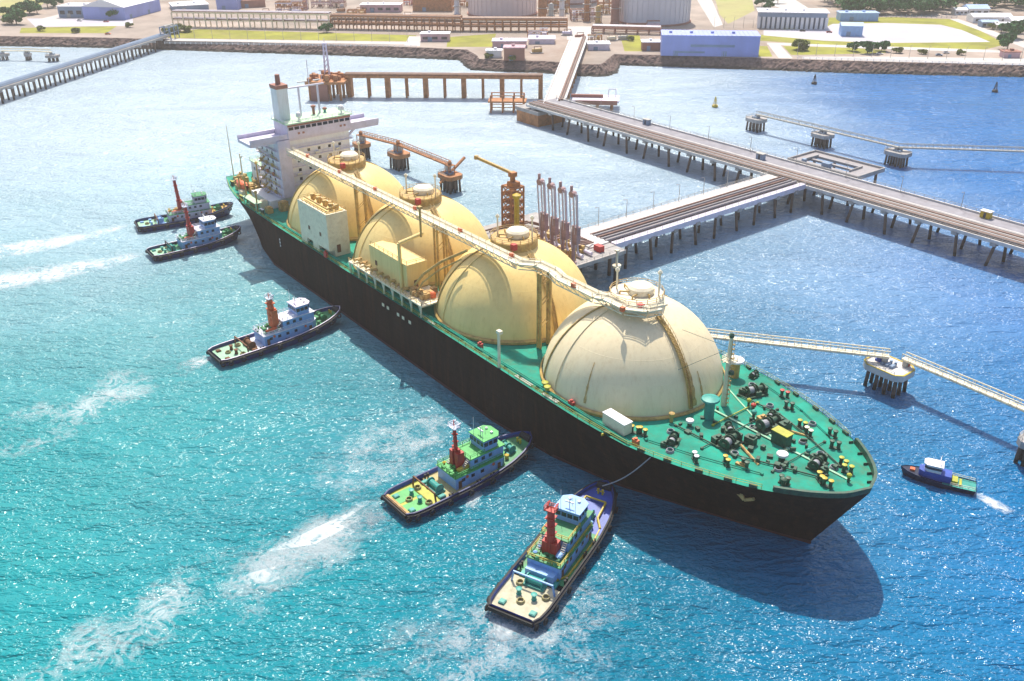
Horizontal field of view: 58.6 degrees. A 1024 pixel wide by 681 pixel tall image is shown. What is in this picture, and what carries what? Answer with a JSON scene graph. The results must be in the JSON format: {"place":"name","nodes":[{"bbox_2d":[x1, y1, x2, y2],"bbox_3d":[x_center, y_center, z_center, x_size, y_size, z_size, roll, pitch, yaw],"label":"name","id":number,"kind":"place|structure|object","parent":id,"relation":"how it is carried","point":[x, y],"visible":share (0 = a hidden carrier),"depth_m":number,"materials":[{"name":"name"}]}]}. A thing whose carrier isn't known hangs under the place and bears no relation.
{"place":"outdoors","nodes":[
{"label":"outdoors","id":0,"kind":"place"},
{"bbox_2d":[0,0,42,15],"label":"field","id":1,"kind":"structure","parent":0,"point":[6,3],"depth_m":879.29,"materials":[{"name":"yellow plant"}]},
{"bbox_2d":[34,14,63,23],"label":"road","id":2,"kind":"structure","parent":0,"point":[50,19],"depth_m":784.58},
{"bbox_2d":[20,26,115,32],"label":"lawn","id":3,"kind":"structure","parent":0,"point":[98,29],"depth_m":734.30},
{"bbox_2d":[241,0,265,7],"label":"process building","id":4,"kind":"structure","parent":0,"point":[251,3],"depth_m":840.62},
{"bbox_2d":[165,39,405,43],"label":"path","id":5,"kind":"structure","parent":0,"point":[295,41],"depth_m":679.05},
{"bbox_2d":[168,29,415,40],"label":"lawn","id":6,"kind":"structure","parent":0,"point":[224,34],"depth_m":700.84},
{"bbox_2d":[159,23,179,39],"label":"pipe gantry","id":7,"kind":"object","parent":6,"relation":"on","point":[168,26],"visible":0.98,"depth_m":689.36,"materials":[{"name":"metal"}]},
{"bbox_2d":[404,36,420,45],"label":"path","id":8,"kind":"structure","parent":0,"point":[414,40],"depth_m":674.99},
{"bbox_2d":[420,30,450,41],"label":"guard house","id":9,"kind":"structure","parent":0,"point":[434,36],"depth_m":673.26,"materials":[{"name":"white concrete"}]},
{"bbox_2d":[447,34,495,46],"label":"lawn","id":10,"kind":"structure","parent":0,"point":[484,40],"depth_m":673.71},
{"bbox_2d":[492,37,526,47],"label":"canteen building","id":11,"kind":"structure","parent":0,"point":[500,42],"depth_m":648.56,"materials":[{"name":"purple paint"}]},
{"bbox_2d":[0,46,1023,680],"bbox_3d":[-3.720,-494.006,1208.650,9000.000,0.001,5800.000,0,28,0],"label":"water","id":12,"kind":"structure","parent":0,"point":[162,490],"depth_m":230.00,"materials":[{"name":"liquid"}]},
{"bbox_2d":[6,236,82,251],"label":"wake foam","id":13,"kind":"object","parent":12,"relation":"on","point":[55,243],"visible":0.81,"depth_m":332.98,"materials":[{"name":"white"}]},
{"bbox_2d":[0,261,99,282],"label":"wake foam","id":14,"kind":"object","parent":12,"relation":"on","point":[33,276],"visible":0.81,"depth_m":306.90,"materials":[{"name":"white"}]},
{"bbox_2d":[0,33,169,103],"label":"jetty trestle","id":15,"kind":"object","parent":12,"relation":"in","point":[22,80],"visible":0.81,"depth_m":597.05,"materials":[{"name":"concrete"}]},
{"bbox_2d":[134,176,232,231],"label":"tugboat","id":16,"kind":"object","parent":12,"relation":"on","point":[175,216],"visible":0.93,"depth_m":349.61,"materials":[{"name":"blue paint"}]},
{"bbox_2d":[145,202,240,260],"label":"tugboat","id":17,"kind":"object","parent":12,"relation":"on","point":[207,233],"visible":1,"depth_m":325.07,"materials":[{"name":"blue paint"}]},
{"bbox_2d":[206,289,341,366],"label":"tugboat","id":18,"kind":"object","parent":12,"relation":"on","point":[299,320],"visible":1,"depth_m":260.14,"materials":[{"name":"blue paint"}]},
{"bbox_2d":[251,510,369,580],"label":"wake foam","id":19,"kind":"object","parent":12,"relation":"on","point":[275,561],"visible":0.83,"depth_m":185.05,"materials":[{"name":"white"}]},
{"bbox_2d":[305,70,347,101],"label":"berth","id":20,"kind":"object","parent":12,"relation":"in","point":[333,79],"visible":0.84,"depth_m":530.48,"materials":[{"name":"metal"}]},
{"bbox_2d":[321,38,329,74],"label":"lattice mast","id":21,"kind":"object","parent":20,"relation":"on","point":[324,55],"visible":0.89,"depth_m":534.47,"materials":[{"name":"metal"}]},
{"bbox_2d":[352,138,370,159],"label":"mooring dolphin","id":22,"kind":"object","parent":12,"relation":"in","point":[364,147],"visible":0.62,"depth_m":424.42,"materials":[{"name":"orange metal"}]},
{"bbox_2d":[360,131,396,150],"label":"walkway bridge","id":23,"kind":"structure","parent":22,"relation":"on","point":[363,137],"depth_m":415.35,"materials":[{"name":"orange metal"}]},
{"bbox_2d":[387,147,409,171],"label":"mooring dolphin","id":24,"kind":"object","parent":12,"relation":"in","point":[399,159],"visible":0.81,"depth_m":409.45,"materials":[{"name":"orange metal"}]},
{"bbox_2d":[396,140,450,170],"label":"walkway bridge","id":25,"kind":"structure","parent":24,"relation":"on","point":[414,150],"depth_m":392.93,"materials":[{"name":"orange metal"}]},
{"bbox_2d":[343,72,542,98],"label":"jetty trestle","id":26,"kind":"object","parent":12,"relation":"in","point":[424,76],"visible":0.88,"depth_m":532.30,"materials":[{"name":"orange metal"}]},
{"bbox_2d":[437,168,462,193],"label":"mooring dolphin","id":27,"kind":"object","parent":12,"relation":"in","point":[452,181],"visible":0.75,"depth_m":380.68,"materials":[{"name":"orange metal"}]},
{"bbox_2d":[380,419,534,522],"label":"tugboat","id":28,"kind":"object","parent":12,"relation":"on","point":[485,456],"visible":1,"depth_m":199.61,"materials":[{"name":"blue paint"}]},
{"bbox_2d":[488,92,526,112],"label":"service platform","id":29,"kind":"structure","parent":12,"relation":"in","point":[503,100],"depth_m":503.13,"materials":[{"name":"orange metal"}]},
{"bbox_2d":[515,104,564,126],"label":"trestle abutment","id":30,"kind":"object","parent":12,"relation":"in","point":[529,116],"visible":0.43,"depth_m":479.71,"materials":[{"name":"brown concrete"}]},
{"bbox_2d":[484,479,617,631],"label":"tugboat","id":31,"kind":"object","parent":12,"relation":"on","point":[562,547],"visible":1,"depth_m":173.93,"materials":[{"name":"blue paint"}]},
{"bbox_2d":[226,60,877,543],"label":"gas carrier","id":32,"kind":"object","parent":12,"relation":"on","point":[642,368],"visible":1,"depth_m":215.18,"materials":[{"name":"paint"}]},
{"bbox_2d":[612,249,620,285],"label":"mast","id":33,"kind":"object","parent":32,"relation":"attached to","point":[616,264],"visible":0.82,"depth_m":293.50,"materials":[{"name":"white metal"}]},
{"bbox_2d":[483,212,625,275],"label":"loading platform","id":34,"kind":"structure","parent":12,"relation":"in","point":[594,250],"depth_m":299.38,"materials":[{"name":"concrete"}]},
{"bbox_2d":[474,155,524,228],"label":"gangway tower","id":35,"kind":"structure","parent":34,"relation":"on","point":[514,201],"depth_m":307.63,"materials":[{"name":"orange metal"}]},
{"bbox_2d":[536,173,547,241],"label":"marine loader","id":36,"kind":"object","parent":34,"relation":"on","point":[543,218],"visible":0.81,"depth_m":292.22,"materials":[{"name":"paint"}]},
{"bbox_2d":[547,177,558,245],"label":"marine loader","id":37,"kind":"object","parent":34,"relation":"on","point":[553,226],"visible":0.84,"depth_m":288.67,"materials":[{"name":"paint"}]},
{"bbox_2d":[557,181,569,250],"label":"marine loader","id":38,"kind":"object","parent":34,"relation":"on","point":[564,225],"visible":0.85,"depth_m":285.13,"materials":[{"name":"paint"}]},
{"bbox_2d":[569,185,580,263],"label":"marine loader","id":39,"kind":"object","parent":34,"relation":"on","point":[575,232],"visible":0.91,"depth_m":281.73,"materials":[{"name":"paint"}]},
{"bbox_2d":[543,36,587,102],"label":"access bridge","id":40,"kind":"structure","parent":12,"relation":"in","point":[563,80],"depth_m":557.50,"materials":[{"name":"white paint"}]},
{"bbox_2d":[571,89,618,110],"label":"service platform","id":41,"kind":"structure","parent":12,"relation":"in","point":[597,100],"depth_m":507.25,"materials":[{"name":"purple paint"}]},
{"bbox_2d":[580,172,805,268],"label":"jetty trestle","id":42,"kind":"object","parent":12,"relation":"in","point":[651,224],"visible":0.88,"depth_m":331.09,"materials":[{"name":"concrete"}]},
{"bbox_2d":[745,113,766,132],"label":"mooring dolphin","id":43,"kind":"object","parent":12,"relation":"in","point":[753,120],"visible":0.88,"depth_m":464.40,"materials":[{"name":"concrete"}]},
{"bbox_2d":[756,111,823,131],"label":"walkway bridge","id":44,"kind":"structure","parent":43,"relation":"on","point":[792,122],"depth_m":449.05,"materials":[{"name":"metal"}]},
{"bbox_2d":[526,95,1023,265],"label":"jetty trestle","id":45,"kind":"object","parent":12,"relation":"in","point":[956,221],"visible":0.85,"depth_m":365.01,"materials":[{"name":"concrete"}]},
{"bbox_2d":[979,208,993,219],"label":"kiosk","id":46,"kind":"object","parent":45,"relation":"on","point":[986,213],"visible":1,"depth_m":321.38,"materials":[{"name":"yellow paint"}]},
{"bbox_2d":[811,129,834,148],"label":"mooring dolphin","id":47,"kind":"object","parent":12,"relation":"in","point":[822,138],"visible":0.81,"depth_m":437.04,"materials":[{"name":"concrete"}]},
{"bbox_2d":[822,126,900,149],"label":"walkway bridge","id":48,"kind":"structure","parent":47,"relation":"on","point":[824,130],"depth_m":421.68,"materials":[{"name":"metal"}]},
{"bbox_2d":[787,150,884,182],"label":"square platform","id":49,"kind":"structure","parent":12,"relation":"in","point":[865,170],"depth_m":382.83,"materials":[{"name":"concrete"}]},
{"bbox_2d":[863,351,914,398],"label":"mooring dolphin","id":50,"kind":"object","parent":12,"relation":"in","point":[893,370],"visible":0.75,"depth_m":234.12,"materials":[{"name":"concrete"}]},
{"bbox_2d":[707,328,890,362],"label":"walkway bridge","id":51,"kind":"structure","parent":50,"relation":"on","point":[883,356],"depth_m":239.15,"materials":[{"name":"beige paint"}]},
{"bbox_2d":[901,352,1023,411],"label":"walkway bridge","id":52,"kind":"structure","parent":50,"relation":"on","point":[969,385],"depth_m":222.14,"materials":[{"name":"beige paint"}]},
{"bbox_2d":[884,146,911,167],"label":"mooring dolphin","id":53,"kind":"object","parent":12,"relation":"in","point":[898,157],"visible":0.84,"depth_m":409.49,"materials":[{"name":"concrete"}]},
{"bbox_2d":[899,143,1023,151],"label":"walkway bridge","id":54,"kind":"structure","parent":53,"relation":"on","point":[958,148],"depth_m":405.20,"materials":[{"name":"metal"}]},
{"bbox_2d":[901,456,976,494],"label":"pilot boat","id":55,"kind":"object","parent":12,"relation":"on","point":[932,472],"visible":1,"depth_m":200.08,"materials":[{"name":"blue"}]},
{"bbox_2d":[1013,430,1023,466],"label":"mooring dolphin","id":56,"kind":"object","parent":12,"relation":"in","point":[1019,455],"visible":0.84,"depth_m":206.57,"materials":[{"name":"concrete"}]},
{"bbox_2d":[0,0,1023,63],"bbox_3d":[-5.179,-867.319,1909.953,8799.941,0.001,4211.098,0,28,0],"label":"ground","id":57,"kind":"structure","parent":0,"point":[146,25],"depth_m":732.67,"materials":[{"name":"concrete"}]},
{"bbox_2d":[2,9,26,24],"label":"tree","id":58,"kind":"object","parent":57,"relation":"on","point":[18,15],"visible":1,"depth_m":755.84,"materials":[{"name":"green plant"}]},
{"bbox_2d":[56,2,88,17],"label":"office building","id":59,"kind":"structure","parent":57,"relation":"on","point":[70,10],"depth_m":792.06,"materials":[{"name":"white concrete"}]},
{"bbox_2d":[27,18,132,26],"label":"yard","id":60,"kind":"structure","parent":57,"relation":"on","point":[64,22],"depth_m":767.43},
{"bbox_2d":[81,0,160,19],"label":"warehouse","id":61,"kind":"structure","parent":57,"relation":"on","point":[126,9],"depth_m":783.50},
{"bbox_2d":[168,0,208,9],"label":"open shed","id":62,"kind":"structure","parent":57,"relation":"on","point":[199,5],"depth_m":831.22,"materials":[{"name":"metal"}]},
{"bbox_2d":[216,0,241,9],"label":"process building","id":63,"kind":"structure","parent":57,"relation":"on","point":[228,4],"depth_m":829.68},
{"bbox_2d":[171,9,333,29],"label":"pipe rack","id":64,"kind":"object","parent":57,"relation":"on","point":[253,19],"visible":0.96,"depth_m":731.17,"materials":[{"name":"metal"}]},
{"bbox_2d":[164,42,415,46],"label":"fence","id":65,"kind":"object","parent":57,"relation":"on","point":[290,43],"visible":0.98,"depth_m":662.30,"materials":[{"name":"metal"}]},
{"bbox_2d":[275,0,306,10],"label":"process module","id":66,"kind":"object","parent":57,"relation":"on","point":[290,6],"visible":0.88,"depth_m":811.98,"materials":[{"name":"orange metal"}]},
{"bbox_2d":[311,0,346,7],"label":"process module","id":67,"kind":"object","parent":57,"relation":"on","point":[319,3],"visible":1,"depth_m":836.58,"materials":[{"name":"white paint"}]},
{"bbox_2d":[359,2,402,11],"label":"control room","id":68,"kind":"object","parent":57,"relation":"on","point":[383,6],"visible":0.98,"depth_m":808.54,"materials":[{"name":"white concrete"}]},
{"bbox_2d":[329,13,462,31],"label":"pipe rack","id":69,"kind":"object","parent":57,"relation":"on","point":[429,20],"visible":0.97,"depth_m":718.42,"materials":[{"name":"orange metal"}]},
{"bbox_2d":[412,0,453,10],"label":"process building","id":70,"kind":"structure","parent":57,"relation":"on","point":[432,5],"depth_m":810.32,"materials":[{"name":"orange metal"}]},
{"bbox_2d":[485,47,502,57],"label":"hut","id":71,"kind":"object","parent":57,"relation":"on","point":[496,52],"visible":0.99,"depth_m":614.63,"materials":[{"name":"white paint"}]},
{"bbox_2d":[467,0,537,16],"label":"storage tank","id":72,"kind":"object","parent":57,"relation":"on","point":[501,7],"visible":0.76,"depth_m":772.11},
{"bbox_2d":[0,36,1023,76],"bbox_3d":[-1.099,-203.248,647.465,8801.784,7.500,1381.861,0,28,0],"label":"revetment","id":73,"kind":"object","parent":57,"relation":"on","point":[468,59],"visible":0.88,"depth_m":614.45,"materials":[{"name":"stone"}]},
{"bbox_2d":[461,16,567,31],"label":"pipe rack","id":74,"kind":"object","parent":57,"relation":"on","point":[501,19],"visible":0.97,"depth_m":708.43,"materials":[{"name":"orange metal"}]},
{"bbox_2d":[503,44,525,60],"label":"pump house","id":75,"kind":"structure","parent":57,"relation":"on","point":[517,51],"depth_m":605.22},
{"bbox_2d":[528,35,554,43],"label":"canopy shed","id":76,"kind":"structure","parent":57,"relation":"on","point":[541,39],"depth_m":660.98,"materials":[{"name":"purple paint"}]},
{"bbox_2d":[537,0,547,16],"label":"process column","id":77,"kind":"structure","parent":57,"relation":"on","point":[542,7],"depth_m":750.83,"materials":[{"name":"beige metal"}]},
{"bbox_2d":[546,0,569,12],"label":"process module","id":78,"kind":"object","parent":57,"relation":"on","point":[557,3],"visible":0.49,"depth_m":796.22,"materials":[{"name":"orange metal"}]},
{"bbox_2d":[570,7,595,20],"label":"process module","id":79,"kind":"object","parent":57,"relation":"on","point":[575,12],"visible":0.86,"depth_m":755.76,"materials":[{"name":"white paint"}]},
{"bbox_2d":[583,0,590,21],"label":"process column","id":80,"kind":"structure","parent":57,"relation":"on","point":[587,4],"depth_m":750.56,"materials":[{"name":"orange metal"}]},
{"bbox_2d":[587,40,610,49],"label":"machinery shed","id":81,"kind":"structure","parent":57,"relation":"on","point":[598,45],"depth_m":636.96,"materials":[{"name":"white paint"}]},
{"bbox_2d":[597,0,611,13],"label":"process module","id":82,"kind":"object","parent":57,"relation":"on","point":[608,2],"visible":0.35,"depth_m":789.63,"materials":[{"name":"orange metal"}]},
{"bbox_2d":[610,0,620,23],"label":"process column","id":83,"kind":"structure","parent":57,"relation":"on","point":[615,7],"depth_m":736.17,"materials":[{"name":"metal"}]},
{"bbox_2d":[591,24,661,34],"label":"pipe rack","id":84,"kind":"object","parent":57,"relation":"on","point":[615,27],"visible":0.99,"depth_m":696.48,"materials":[{"name":"metal"}]},
{"bbox_2d":[640,38,660,50],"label":"brick shed","id":85,"kind":"structure","parent":57,"relation":"on","point":[650,44],"depth_m":633.95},
{"bbox_2d":[619,0,690,26],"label":"storage tank","id":86,"kind":"object","parent":57,"relation":"on","point":[668,13],"visible":0.81,"depth_m":727.79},
{"bbox_2d":[660,29,760,56],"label":"blue shed","id":87,"kind":"structure","parent":57,"relation":"on","point":[730,43],"depth_m":612.85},
{"bbox_2d":[756,8,829,29],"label":"workshop","id":88,"kind":"structure","parent":57,"relation":"on","point":[790,18],"depth_m":712.50,"materials":[{"name":"white paint"}]},
{"bbox_2d":[836,10,879,20],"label":"shed","id":89,"kind":"structure","parent":57,"relation":"on","point":[856,15],"depth_m":745.52,"materials":[{"name":"blue paint"}]},
{"bbox_2d":[764,23,988,42],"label":"yard","id":90,"kind":"structure","parent":57,"relation":"on","point":[902,33],"depth_m":690.38,"materials":[{"name":"concrete"}]},
{"bbox_2d":[797,57,1023,65],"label":"fence","id":91,"kind":"object","parent":57,"relation":"on","point":[912,61],"visible":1,"depth_m":592.48,"materials":[{"name":"white paint"}]},
{"bbox_2d":[824,0,1023,10],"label":"woodland","id":92,"kind":"object","parent":57,"relation":"on","point":[901,5],"visible":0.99,"depth_m":773.07,"materials":[{"name":"green plant"}]},
{"bbox_2d":[996,32,1016,48],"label":"tree","id":93,"kind":"object","parent":57,"relation":"on","point":[1006,39],"visible":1,"depth_m":627.33,"materials":[{"name":"green plant"}]},
{"bbox_2d":[999,48,1021,57],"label":"site hut","id":94,"kind":"object","parent":57,"relation":"on","point":[1012,53],"visible":0.99,"depth_m":603.09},
{"bbox_2d":[1006,23,1023,34],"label":"tree","id":95,"kind":"object","parent":57,"relation":"on","point":[1016,28],"visible":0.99,"depth_m":661.64,"materials":[{"name":"green plant"}]},
{"bbox_2d":[567,26,592,39],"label":"road","id":96,"kind":"structure","parent":0,"point":[586,30],"depth_m":714.50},
{"bbox_2d":[622,35,641,50],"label":"lawn","id":97,"kind":"structure","parent":0,"point":[633,45],"depth_m":657.77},
{"bbox_2d":[697,0,722,26],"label":"road","id":98,"kind":"structure","parent":0,"point":[709,9],"depth_m":800.58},
{"bbox_2d":[716,0,754,23],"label":"field","id":99,"kind":"structure","parent":0,"point":[729,10],"depth_m":815.77,"materials":[{"name":"yellow soil"}]},
{"bbox_2d":[758,46,771,56],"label":"lawn","id":100,"kind":"structure","parent":0,"point":[764,51],"depth_m":626.72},
{"bbox_2d":[768,44,791,57],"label":"path","id":101,"kind":"structure","parent":0,"point":[779,51],"depth_m":629.63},
{"bbox_2d":[765,0,808,8],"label":"road","id":102,"kind":"structure","parent":0,"point":[788,3],"depth_m":836.87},
{"bbox_2d":[784,46,885,54],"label":"lawn","id":103,"kind":"structure","parent":0,"point":[791,50],"depth_m":629.28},
{"bbox_2d":[791,38,809,50],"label":"tree","id":104,"kind":"object","parent":103,"relation":"on","point":[803,44],"visible":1,"depth_m":629.31,"materials":[{"name":"green plant"}]},
{"bbox_2d":[859,41,880,52],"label":"tree","id":105,"kind":"object","parent":103,"relation":"on","point":[868,46],"visible":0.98,"depth_m":616.80,"materials":[{"name":"green plant"}]},
{"bbox_2d":[838,22,863,36],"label":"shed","id":106,"kind":"structure","parent":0,"point":[854,29],"depth_m":680.30,"materials":[{"name":"blue paint"}]},
{"bbox_2d":[760,17,1000,48],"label":"lawn","id":107,"kind":"structure","parent":0,"point":[992,42],"depth_m":672.66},
{"bbox_2d":[767,43,999,52],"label":"path","id":108,"kind":"structure","parent":0,"point":[933,49],"depth_m":635.98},
{"bbox_2d":[803,57,1023,64],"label":"path","id":109,"kind":"structure","parent":0,"point":[1011,61],"depth_m":600.00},
{"bbox_2d":[951,7,968,14],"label":"house","id":110,"kind":"structure","parent":0,"point":[959,10],"depth_m":772.60,"materials":[{"name":"white paint"}]},
{"bbox_2d":[962,4,990,13],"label":"house","id":111,"kind":"structure","parent":0,"point":[979,8],"depth_m":771.31,"materials":[{"name":"white paint"}]},
{"bbox_2d":[951,19,1023,47],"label":"road","id":112,"kind":"structure","parent":0,"point":[996,34],"depth_m":701.47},
{"bbox_2d":[966,13,1012,22],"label":"house","id":113,"kind":"structure","parent":0,"point":[976,17],"depth_m":733.63,"materials":[{"name":"white paint"}]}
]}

